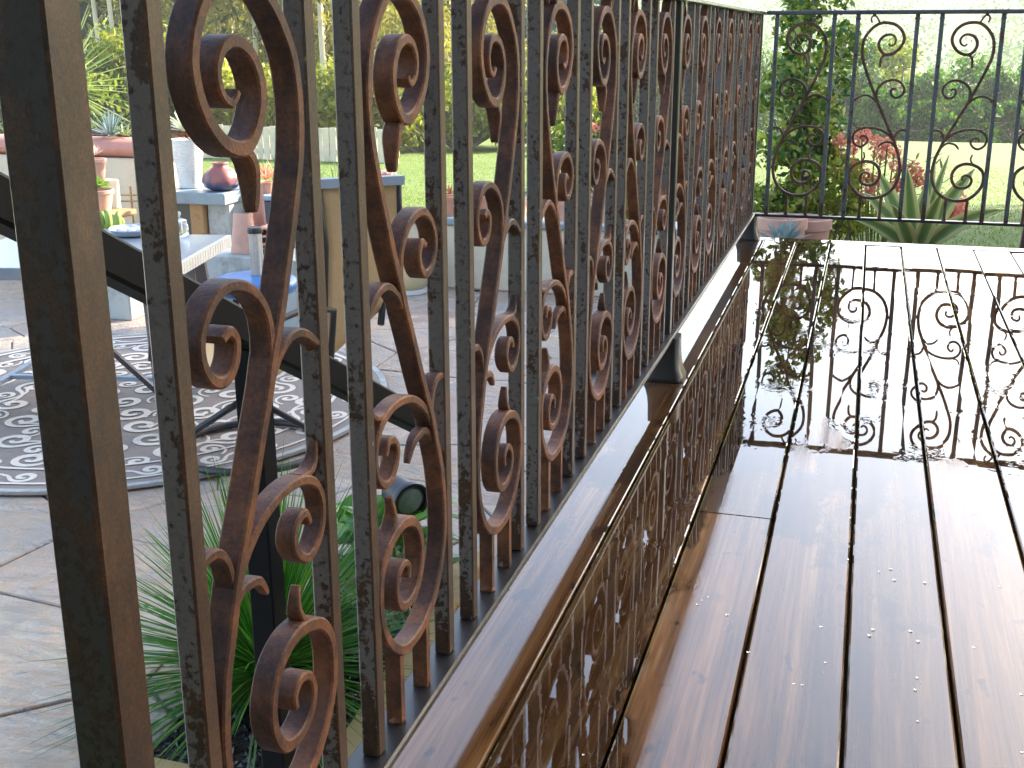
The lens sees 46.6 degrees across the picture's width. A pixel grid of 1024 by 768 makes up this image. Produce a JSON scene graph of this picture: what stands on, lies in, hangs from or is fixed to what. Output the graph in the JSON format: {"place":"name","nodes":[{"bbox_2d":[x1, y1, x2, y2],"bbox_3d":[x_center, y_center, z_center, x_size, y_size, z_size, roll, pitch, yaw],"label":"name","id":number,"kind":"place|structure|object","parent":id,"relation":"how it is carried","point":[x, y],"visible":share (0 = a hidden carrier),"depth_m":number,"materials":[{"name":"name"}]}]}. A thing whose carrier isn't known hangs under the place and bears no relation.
{"place":"outdoors","nodes":[
{"label":"outdoors","id":0,"kind":"place"},
{"bbox_2d":[104,179,120,207],"bbox_3d":[-2.604,-0.944,7.617,0.200,0.725,0.160,5,17,16],"label":"plant stand","id":1,"kind":"object","parent":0,"point":[116,200],"visible":0.07,"depth_m":7.53,"materials":[{"name":"beige paint"}]},
{"bbox_2d":[94,158,106,179],"bbox_3d":[-2.613,-1.349,7.466,0.136,0.133,0.136,5,17,16],"label":"flower pot","id":2,"kind":"object","parent":1,"relation":"on","point":[100,163],"visible":0.54,"depth_m":7.43,"materials":[{"name":"ceramic"}]},
{"bbox_2d":[231,213,253,252],"bbox_3d":[-1.526,-0.849,6.690,0.150,0.220,0.075,3,11,11],"label":"roof tile","id":3,"kind":"object","parent":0,"point":[240,236],"visible":0.84,"depth_m":6.67,"materials":[{"name":"ceramic"}]},
{"bbox_2d":[153,553,413,767],"bbox_3d":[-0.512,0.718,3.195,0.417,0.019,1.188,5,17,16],"label":"lava gravel","id":4,"kind":"structure","parent":0,"point":[168,741],"depth_m":2.82,"materials":[{"name":"black gravel"}]},
{"bbox_2d":[17,444,456,767],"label":"needle plant","id":5,"kind":"object","parent":4,"relation":"on","point":[244,657],"visible":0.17,"depth_m":2.96,"materials":[{"name":"green plant"}]},
{"bbox_2d":[309,494,458,625],"bbox_3d":[-0.373,0.494,3.463,0.497,0.377,0.427,1,17,4],"label":"hydrangea","id":6,"kind":"object","parent":4,"relation":"on","point":[419,515],"visible":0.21,"depth_m":3.41,"materials":[{"name":"green plant"}]},
{"bbox_2d":[0,280,626,767],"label":"patio","id":7,"kind":"structure","parent":0,"point":[30,624],"depth_m":3.90,"materials":[{"name":"stone pavers"}]},
{"bbox_2d":[0,134,178,239],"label":"garden wall","id":8,"kind":"structure","parent":7,"relation":"on","point":[117,152],"depth_m":7.92,"materials":[{"name":"beige paint"}]},
{"bbox_2d":[90,107,130,135],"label":"agave","id":9,"kind":"object","parent":8,"relation":"on","point":[110,123],"visible":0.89,"depth_m":7.95,"materials":[{"name":"teal plant"}]},
{"bbox_2d":[112,123,130,135],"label":"succulent","id":10,"kind":"object","parent":8,"relation":"on","point":[125,133],"visible":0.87,"depth_m":7.96,"materials":[{"name":"green plant"}]},
{"bbox_2d":[103,228,143,319],"bbox_3d":[-2.334,-0.653,6.991,0.300,0.522,0.200,5,17,16],"label":"trough","id":11,"kind":"object","parent":7,"relation":"on","point":[122,306],"visible":0.08,"depth_m":6.94,"materials":[{"name":"grey stone"}]},
{"bbox_2d":[100,209,124,228],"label":"cactus","id":12,"kind":"object","parent":11,"relation":"on","point":[106,218],"visible":0.76,"depth_m":6.90,"materials":[{"name":"green plant"}]},
{"bbox_2d":[120,186,137,223],"bbox_3d":[-2.493,-0.981,7.870,0.250,0.649,0.020,5,17,16],"label":"wire trellis","id":13,"kind":"object","parent":7,"relation":"on","point":[131,195],"visible":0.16,"depth_m":7.80,"materials":[{"name":"beige wood"}]},
{"bbox_2d":[154,757,188,767],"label":"timber edging","id":14,"kind":"object","parent":7,"relation":"on","point":[168,764],"depth_m":2.64,"materials":[{"name":"beige wood"}]},
{"bbox_2d":[0,333,388,495],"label":"outdoor rug","id":15,"kind":"object","parent":7,"relation":"on","point":[22,473],"visible":0.27,"depth_m":5.09,"materials":[{"name":"grey fabric"}]},
{"bbox_2d":[0,234,231,400],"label":"patio table","id":16,"kind":"object","parent":15,"relation":"on","point":[198,252],"visible":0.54,"depth_m":5.21,"materials":[{"name":"grey brown metal"},{"name":"blue grey metal"},{"name":"dark bronze metal"}]},
{"bbox_2d":[108,223,140,236],"bbox_3d":[-1.752,-0.712,5.513,0.230,0.036,0.230,5,17,16],"label":"serving dish","id":17,"kind":"object","parent":16,"relation":"on","point":[128,230],"visible":0.71,"depth_m":5.46,"materials":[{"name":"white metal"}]},
{"bbox_2d":[178,211,188,236],"bbox_3d":[-1.529,-0.736,5.453,0.084,0.116,0.084,5,17,16],"label":"glass jar","id":18,"kind":"object","parent":16,"relation":"on","point":[183,228],"visible":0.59,"depth_m":5.43,"materials":[{"name":"white"}]},
{"bbox_2d":[217,270,296,304],"bbox_3d":[-1.261,-0.299,5.874,0.429,0.486,0.427,5,17,16],"label":"blue stool","id":19,"kind":"object","parent":15,"relation":"on","point":[248,277],"visible":0.23,"depth_m":5.77,"materials":[{"name":"plastic"}]},
{"bbox_2d":[247,226,262,275],"bbox_3d":[-1.246,-0.648,5.786,0.074,0.234,0.074,5,17,16],"label":"bottle","id":20,"kind":"object","parent":19,"relation":"on","point":[255,246],"visible":0.96,"depth_m":5.76,"materials":[{"name":"white paint"}]},
{"bbox_2d":[148,175,404,476],"bbox_3d":[-0.938,-0.288,4.732,0.651,1.066,0.968,12,21,36],"label":"patio chair","id":21,"kind":"object","parent":15,"relation":"on","point":[392,184],"visible":0.27,"depth_m":4.70,"materials":[{"name":"brown metal"}]},
{"bbox_2d":[0,172,415,767],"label":"stair handrail","id":22,"kind":"object","parent":7,"relation":"on","point":[124,268],"visible":0.23,"depth_m":2.36,"materials":[{"name":"black metal"}]},
{"bbox_2d":[175,183,248,280],"bbox_3d":[-1.988,-0.959,7.789,0.538,0.651,0.470,5,17,16],"label":"slate bench","id":23,"kind":"object","parent":7,"relation":"on","point":[202,209],"visible":0.32,"depth_m":7.55,"materials":[{"name":"blue grey slate"},{"name":"grey stone"}]},
{"bbox_2d":[172,138,202,188],"bbox_3d":[-2.087,-1.424,7.664,0.212,0.309,0.212,5,17,16],"label":"ribbed pot","id":24,"kind":"object","parent":23,"relation":"on","point":[187,156],"visible":0.85,"depth_m":7.60,"materials":[{"name":"white ceramic"}]},
{"bbox_2d":[171,127,189,139],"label":"succulent","id":25,"kind":"object","parent":24,"relation":"in","point":[182,134],"visible":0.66,"depth_m":7.57,"materials":[{"name":"brown plant"}]},
{"bbox_2d":[170,112,184,130],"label":"agave","id":26,"kind":"object","parent":25,"relation":"on","point":[177,124],"visible":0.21,"depth_m":7.56,"materials":[{"name":"green plant"}]},
{"bbox_2d":[201,161,238,190],"bbox_3d":[-1.851,-1.320,7.546,0.242,0.176,0.242,5,17,16],"label":"glazed urn","id":27,"kind":"object","parent":23,"relation":"on","point":[219,176],"visible":0.98,"depth_m":7.47,"materials":[{"name":"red ceramic"}]},
{"bbox_2d":[206,247,298,327],"bbox_3d":[-1.424,-0.552,6.830,0.580,0.418,0.340,5,17,16],"label":"tile stand","id":28,"kind":"object","parent":7,"relation":"on","point":[226,261],"visible":0.08,"depth_m":6.66,"materials":[{"name":"grey glazed ceramic"}]},
{"bbox_2d":[249,183,266,248],"bbox_3d":[-1.450,-0.960,6.789,0.100,0.380,0.050,-1,19,-3],"label":"roof tile","id":29,"kind":"object","parent":28,"relation":"on","point":[259,217],"visible":0.31,"depth_m":6.78,"materials":[{"name":"ceramic"}]},
{"bbox_2d":[264,193,294,247],"bbox_3d":[-1.428,-0.951,7.821,0.440,0.613,0.380,5,17,16],"label":"plant stand","id":30,"kind":"object","parent":7,"relation":"on","point":[267,198],"visible":0.01,"depth_m":7.61,"materials":[{"name":"grey plastic"}]},
{"bbox_2d":[260,180,272,193],"bbox_3d":[-1.593,-1.279,7.719,0.102,0.075,0.102,5,17,16],"label":"flower pot","id":31,"kind":"object","parent":30,"relation":"on","point":[267,186],"visible":0.73,"depth_m":7.68,"materials":[{"name":"ceramic"}]},
{"bbox_2d":[260,163,273,178],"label":"succulent","id":32,"kind":"object","parent":31,"relation":"in","point":[266,173],"visible":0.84,"depth_m":7.68,"materials":[{"name":"orange plant"}]},
{"bbox_2d":[322,552,479,767],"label":"timber edging","id":33,"kind":"object","parent":7,"relation":"on","point":[354,738],"depth_m":3.06,"materials":[{"name":"beige wood"}]},
{"bbox_2d":[382,475,426,514],"bbox_3d":[-0.315,0.474,3.465,0.120,0.431,0.112,-12,20,-35],"label":"garden spotlight","id":34,"kind":"object","parent":7,"relation":"on","point":[409,497],"visible":0.66,"depth_m":3.38,"materials":[{"name":"grey metal"}]},
{"bbox_2d":[403,266,426,295],"bbox_3d":[-0.670,-0.740,7.652,0.280,0.300,0.280,5,17,16],"label":"ceramic pot","id":35,"kind":"object","parent":7,"relation":"on","point":[415,286],"visible":0.31,"depth_m":7.57,"materials":[{"name":"beige ceramic"}]},
{"bbox_2d":[407,216,676,296],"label":"planter wall","id":36,"kind":"structure","parent":7,"relation":"on","point":[479,255],"depth_m":7.66,"materials":[{"name":"beige paint"}]},
{"bbox_2d":[447,194,453,216],"bbox_3d":[-0.407,-1.167,7.771,0.152,0.130,0.152,5,17,16],"label":"flower pot","id":37,"kind":"object","parent":36,"relation":"on","point":[450,210],"visible":0.27,"depth_m":7.72,"materials":[{"name":"ceramic"}]},
{"bbox_2d":[558,201,563,220],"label":"flower pot","id":38,"kind":"object","parent":36,"relation":"on","point":[561,209],"visible":0.29,"depth_m":7.52,"materials":[{"name":"ceramic"}]},
{"bbox_2d":[0,0,1023,247],"bbox_3d":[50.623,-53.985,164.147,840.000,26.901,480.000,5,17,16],"label":"ground","id":39,"kind":"structure","parent":0,"point":[962,154],"depth_m":23.66,"materials":[{"name":"green plant"}]},
{"bbox_2d":[0,44,125,136],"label":"shrub","id":40,"kind":"object","parent":39,"relation":"on","point":[107,66],"visible":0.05,"depth_m":20.72,"materials":[{"name":"green plant"}]},
{"bbox_2d":[0,2,130,136],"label":"fan palm","id":41,"kind":"object","parent":39,"relation":"on","point":[92,65],"visible":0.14,"depth_m":9.61,"materials":[{"name":"green plant"}]},
{"bbox_2d":[79,0,108,74],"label":"broadleaf tree","id":42,"kind":"object","parent":39,"relation":"on","point":[83,7],"visible":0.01,"depth_m":42.77,"materials":[{"name":"green plant"}]},
{"bbox_2d":[79,0,120,66],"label":"broadleaf tree","id":43,"kind":"object","parent":39,"relation":"on","point":[89,20],"visible":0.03,"depth_m":44.16,"materials":[{"name":"green plant"}]},
{"bbox_2d":[80,0,171,31],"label":"broadleaf tree","id":44,"kind":"object","parent":39,"relation":"on","point":[98,14],"visible":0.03,"depth_m":44.34,"materials":[{"name":"green plant"}]},
{"bbox_2d":[83,19,170,136],"bbox_3d":[-7.577,-5.303,20.814,3.117,2.588,3.456,5,17,16],"label":"shrub","id":45,"kind":"object","parent":39,"relation":"on","point":[122,84],"visible":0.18,"depth_m":20.29,"materials":[{"name":"green plant"}]},
{"bbox_2d":[84,27,173,136],"bbox_3d":[-7.031,-5.386,21.807,2.541,2.246,2.494,5,17,16],"label":"shrub","id":46,"kind":"object","parent":39,"relation":"on","point":[114,47],"visible":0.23,"depth_m":20.91,"materials":[{"name":"green plant"}]},
{"bbox_2d":[79,0,228,93],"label":"gum tree","id":47,"kind":"object","parent":39,"relation":"on","point":[110,10],"visible":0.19,"depth_m":27.87,"materials":[{"name":"green plant"}]},
{"bbox_2d":[123,32,202,137],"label":"shrub","id":48,"kind":"object","parent":39,"relation":"on","point":[173,116],"visible":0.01,"depth_m":21.96,"materials":[{"name":"green plant"}]},
{"bbox_2d":[84,0,244,116],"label":"gum tree","id":49,"kind":"object","parent":39,"relation":"on","point":[89,26],"visible":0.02,"depth_m":36.27,"materials":[{"name":"green plant"}]},
{"bbox_2d":[162,0,269,68],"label":"gum tree","id":50,"kind":"object","parent":39,"relation":"on","point":[240,18],"visible":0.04,"depth_m":33.95,"materials":[{"name":"green plant"}]},
{"bbox_2d":[210,58,274,126],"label":"shrub","id":51,"kind":"object","parent":39,"relation":"on","point":[223,116],"visible":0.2,"depth_m":20.82,"materials":[{"name":"green plant"}]},
{"bbox_2d":[162,0,331,73],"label":"gum tree","id":52,"kind":"object","parent":39,"relation":"on","point":[239,25],"visible":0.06,"depth_m":37.30,"materials":[{"name":"green plant"}]},
{"bbox_2d":[165,0,332,68],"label":"gum tree","id":53,"kind":"object","parent":39,"relation":"on","point":[217,5],"visible":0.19,"depth_m":28.79,"materials":[{"name":"green plant"}]},
{"bbox_2d":[215,5,328,80],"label":"broadleaf tree","id":54,"kind":"object","parent":39,"relation":"on","point":[260,39],"depth_m":43.35,"materials":[{"name":"green plant"}]},
{"bbox_2d":[264,88,335,137],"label":"shrub","id":55,"kind":"object","parent":39,"relation":"on","point":[322,121],"visible":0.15,"depth_m":20.94,"materials":[{"name":"green plant"}]},
{"bbox_2d":[202,124,399,163],"bbox_3d":[-3.437,-3.829,18.964,3.487,0.579,0.080,5,17,16],"label":"plank fence","id":56,"kind":"object","parent":39,"relation":"on","point":[327,153],"visible":0.2,"depth_m":18.84,"materials":[{"name":"white wood"}]},
{"bbox_2d":[237,0,450,74],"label":"gum tree","id":57,"kind":"object","parent":39,"relation":"on","point":[446,49],"visible":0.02,"depth_m":28.27,"materials":[{"name":"green plant"}]},
{"bbox_2d":[315,61,379,146],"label":"shrub","id":58,"kind":"object","parent":39,"relation":"on","point":[318,84],"visible":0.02,"depth_m":21.53,"materials":[{"name":"green plant"}]},
{"bbox_2d":[317,51,423,150],"bbox_3d":[-2.228,-5.071,21.200,2.297,2.085,2.119,-12,21,-35],"label":"shrub","id":59,"kind":"object","parent":39,"relation":"on","point":[407,128],"visible":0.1,"depth_m":21.04,"materials":[{"name":"green plant"}]},
{"bbox_2d":[277,0,472,83],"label":"gum tree","id":60,"kind":"object","parent":39,"relation":"on","point":[389,15],"visible":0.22,"depth_m":25.40,"materials":[{"name":"green plant"}]},
{"bbox_2d":[372,81,478,151],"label":"shrub","id":61,"kind":"object","parent":39,"relation":"on","point":[448,102],"visible":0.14,"depth_m":21.83,"materials":[{"name":"green plant"}]},
{"bbox_2d":[391,0,495,80],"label":"gum tree","id":62,"kind":"object","parent":39,"relation":"on","point":[491,23],"visible":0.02,"depth_m":32.52,"materials":[{"name":"green plant"}]},
{"bbox_2d":[443,0,526,131],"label":"gum tree","id":63,"kind":"object","parent":39,"relation":"on","point":[494,30],"visible":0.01,"depth_m":31.82,"materials":[{"name":"green plant"}]},
{"bbox_2d":[445,67,526,148],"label":"shrub","id":64,"kind":"object","parent":39,"relation":"on","point":[479,113],"visible":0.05,"depth_m":22.48,"materials":[{"name":"green plant"}]},
{"bbox_2d":[444,0,556,70],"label":"gum tree","id":65,"kind":"object","parent":39,"relation":"on","point":[491,17],"visible":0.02,"depth_m":33.87,"materials":[{"name":"green plant"}]},
{"bbox_2d":[476,66,564,143],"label":"shrub","id":66,"kind":"object","parent":39,"relation":"on","point":[561,104],"visible":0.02,"depth_m":23.04,"materials":[{"name":"green plant"}]},
{"bbox_2d":[85,0,1023,137],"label":"wood","id":67,"kind":"object","parent":39,"relation":"on","point":[1006,54],"visible":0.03,"depth_m":158.30,"materials":[{"name":"green plant"}]},
{"bbox_2d":[525,0,597,121],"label":"broadleaf tree","id":68,"kind":"object","parent":39,"relation":"on","point":[555,27],"depth_m":42.30,"materials":[{"name":"green plant"}]},
{"bbox_2d":[525,71,599,147],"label":"shrub","id":69,"kind":"object","parent":39,"relation":"on","point":[594,102],"visible":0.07,"depth_m":23.67,"materials":[{"name":"green plant"}]},
{"bbox_2d":[525,103,601,198],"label":"flowering shrub","id":70,"kind":"object","parent":39,"relation":"on","point":[560,129],"visible":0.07,"depth_m":9.00,"materials":[{"name":"green plant"}]},
{"bbox_2d":[525,0,638,122],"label":"broadleaf tree","id":71,"kind":"object","parent":39,"relation":"on","point":[596,2],"visible":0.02,"depth_m":44.55,"materials":[{"name":"green plant"}]},
{"bbox_2d":[634,81,697,122],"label":"valley tree","id":72,"kind":"object","parent":39,"relation":"on","point":[657,110],"visible":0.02,"depth_m":43.97,"materials":[{"name":"green plant"}]},
{"bbox_2d":[591,122,754,221],"bbox_3d":[1.040,-1.389,8.585,1.453,1.070,1.066,5,17,16],"label":"flowering shrub","id":73,"kind":"object","parent":39,"relation":"on","point":[593,133],"visible":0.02,"depth_m":8.52,"materials":[{"name":"pink plant"}]},
{"bbox_2d":[758,48,783,133],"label":"valley tree","id":74,"kind":"object","parent":39,"relation":"on","point":[763,67],"visible":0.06,"depth_m":44.34,"materials":[{"name":"green plant"}]},
{"bbox_2d":[757,42,828,133],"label":"valley tree","id":75,"kind":"object","parent":39,"relation":"on","point":[760,125],"visible":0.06,"depth_m":44.83,"materials":[{"name":"green plant"}]},
{"bbox_2d":[774,66,828,133],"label":"valley tree","id":76,"kind":"object","parent":39,"relation":"on","point":[781,99],"visible":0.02,"depth_m":42.33,"materials":[{"name":"green plant"}]},
{"bbox_2d":[812,68,887,139],"bbox_3d":[11.173,-8.622,39.702,2.478,3.895,3.739,5,17,16],"label":"valley tree","id":77,"kind":"object","parent":39,"relation":"on","point":[863,83],"visible":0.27,"depth_m":39.20,"materials":[{"name":"green plant"}]},
{"bbox_2d":[846,36,911,91],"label":"valley tree","id":78,"kind":"object","parent":39,"relation":"on","point":[871,46],"visible":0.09,"depth_m":43.01,"materials":[{"name":"green plant"}]},
{"bbox_2d":[842,85,918,140],"bbox_3d":[11.072,-7.687,35.615,2.297,2.469,2.281,5,17,16],"label":"valley tree","id":79,"kind":"object","parent":39,"relation":"on","point":[893,109],"visible":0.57,"depth_m":35.22,"materials":[{"name":"green plant"}]},
{"bbox_2d":[839,34,951,140],"bbox_3d":[13.123,-9.189,40.595,3.875,5.361,4.586,-11,20,-33],"label":"valley tree","id":80,"kind":"object","parent":39,"relation":"on","point":[900,58],"visible":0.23,"depth_m":39.96,"materials":[{"name":"green plant"}]},
{"bbox_2d":[892,68,959,141],"bbox_3d":[13.970,-8.479,38.906,3.207,3.592,4.065,9,19,29],"label":"valley tree","id":81,"kind":"object","parent":39,"relation":"on","point":[923,90],"visible":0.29,"depth_m":38.21,"materials":[{"name":"green plant"}]},
{"bbox_2d":[895,100,960,141],"bbox_3d":[12.833,-7.493,36.178,2.661,2.340,1.974,-2,17,-7],"label":"valley tree","id":82,"kind":"object","parent":39,"relation":"on","point":[921,117],"visible":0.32,"depth_m":35.68,"materials":[{"name":"green plant"}]},
{"bbox_2d":[916,78,960,131],"bbox_3d":[14.659,-8.640,40.580,3.200,3.806,2.920,-14,21,-38],"label":"valley tree","id":83,"kind":"object","parent":39,"relation":"on","point":[952,105],"visible":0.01,"depth_m":39.94,"materials":[{"name":"green plant"}]},
{"bbox_2d":[934,94,1007,142],"bbox_3d":[13.393,-7.383,35.120,2.280,2.415,2.231,5,17,16],"label":"valley tree","id":84,"kind":"object","parent":39,"relation":"on","point":[976,114],"visible":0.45,"depth_m":34.53,"materials":[{"name":"green plant"}]},
{"bbox_2d":[947,52,995,108],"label":"valley tree","id":85,"kind":"object","parent":39,"relation":"on","point":[963,71],"visible":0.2,"depth_m":41.51,"materials":[{"name":"green plant"}]},
{"bbox_2d":[953,65,1021,141],"bbox_3d":[15.846,-8.430,39.099,2.563,3.988,3.749,18,24,46],"label":"valley tree","id":86,"kind":"object","parent":39,"relation":"on","point":[1008,79],"visible":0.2,"depth_m":38.76,"materials":[{"name":"green plant"}]},
{"bbox_2d":[996,99,1023,143],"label":"valley tree","id":87,"kind":"object","parent":39,"relation":"on","point":[1009,108],"visible":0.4,"depth_m":35.28,"materials":[{"name":"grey plant"}]},
{"bbox_2d":[997,65,1023,143],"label":"valley tree","id":88,"kind":"object","parent":39,"relation":"on","point":[1014,95],"visible":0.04,"depth_m":39.01,"materials":[{"name":"green plant"}]},
{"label":"planting bed","id":89,"kind":"structure","parent":39,"relation":"on","visible":0},
{"bbox_2d":[757,213,807,238],"bbox_3d":[1.383,-0.695,6.135,0.262,0.339,0.262,5,17,16],"label":"flower pot","id":90,"kind":"object","parent":89,"relation":"on","point":[762,225],"visible":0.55,"depth_m":6.02,"materials":[{"name":"ceramic"}]},
{"bbox_2d":[758,218,811,238],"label":"agave","id":91,"kind":"object","parent":90,"relation":"on","point":[784,231],"visible":0.52,"depth_m":5.86,"materials":[{"name":"teal plant"}]},
{"bbox_2d":[782,214,832,239],"bbox_3d":[1.542,-0.724,6.295,0.282,0.317,0.282,5,17,16],"label":"flower pot","id":92,"kind":"object","parent":89,"relation":"on","point":[818,229],"visible":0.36,"depth_m":6.15,"materials":[{"name":"ceramic"}]},
{"bbox_2d":[753,0,867,215],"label":"citrus tree","id":93,"kind":"object","parent":89,"relation":"on","point":[812,112],"visible":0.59,"depth_m":7.13,"materials":[{"name":"green plant"}]},
{"bbox_2d":[787,140,876,240],"bbox_3d":[1.933,-1.054,7.241,0.543,0.845,0.647,2,17,7],"label":"shrub","id":94,"kind":"object","parent":89,"relation":"on","point":[843,226],"visible":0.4,"depth_m":7.09,"materials":[{"name":"green plant"}]},
{"bbox_2d":[826,128,969,242],"bbox_3d":[2.292,-1.130,7.120,0.890,0.804,0.511,5,17,16],"label":"flowering plant","id":95,"kind":"object","parent":89,"relation":"on","point":[959,208],"visible":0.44,"depth_m":7.09,"materials":[{"name":"red petals"},{"name":"green leaves"}]},
{"bbox_2d":[855,155,1003,244],"bbox_3d":[2.221,-0.952,6.364,0.745,0.519,0.474,5,17,16],"label":"agave","id":96,"kind":"object","parent":89,"relation":"on","point":[917,233],"visible":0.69,"depth_m":6.33,"materials":[{"name":"green plant"}]},
{"bbox_2d":[392,237,1023,767],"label":"deck","id":97,"kind":"structure","parent":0,"point":[798,457],"depth_m":2.08,"materials":[{"name":"brown wood"}]},
{"bbox_2d":[0,0,766,767],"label":"iron railing","id":98,"kind":"object","parent":97,"relation":"on","point":[696,152],"visible":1,"depth_m":1.17,"materials":[{"name":"brown metal"}]},
{"bbox_2d":[508,374,1023,754],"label":"water droplets","id":99,"kind":"object","parent":97,"relation":"on","point":[868,635],"visible":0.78,"depth_m":1.78,"materials":[{"name":"white"}]},
{"bbox_2d":[755,9,1023,226],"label":"iron railing","id":100,"kind":"object","parent":97,"relation":"on","point":[945,138],"visible":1,"depth_m":4.89,"materials":[{"name":"black metal"}]},
{"bbox_3d":[-2.553,-0.785,7.421,0.295,0.531,0.035,5,17,16],"label":"plant stand","id":101,"kind":"object","parent":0,"visible":0},
{"bbox_2d":[110,208,136,219],"bbox_3d":[-2.554,-1.056,7.340,0.380,0.035,0.240,5,17,16],"label":"shelf","id":102,"kind":"object","parent":101,"relation":"on","point":[125,212],"visible":0.31,"depth_m":7.33,"materials":[{"name":"beige wood"}]},
{"bbox_2d":[97,188,113,211],"bbox_3d":[-2.531,-1.128,7.290,0.182,0.131,0.182,5,17,16],"label":"flower pot","id":103,"kind":"object","parent":102,"relation":"on","point":[105,196],"visible":0.5,"depth_m":7.25,"materials":[{"name":"ceramic"}]},
{"bbox_2d":[96,176,110,187],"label":"succulent","id":104,"kind":"object","parent":103,"relation":"on","point":[101,183],"visible":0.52,"depth_m":7.25,"materials":[{"name":"green plant"}]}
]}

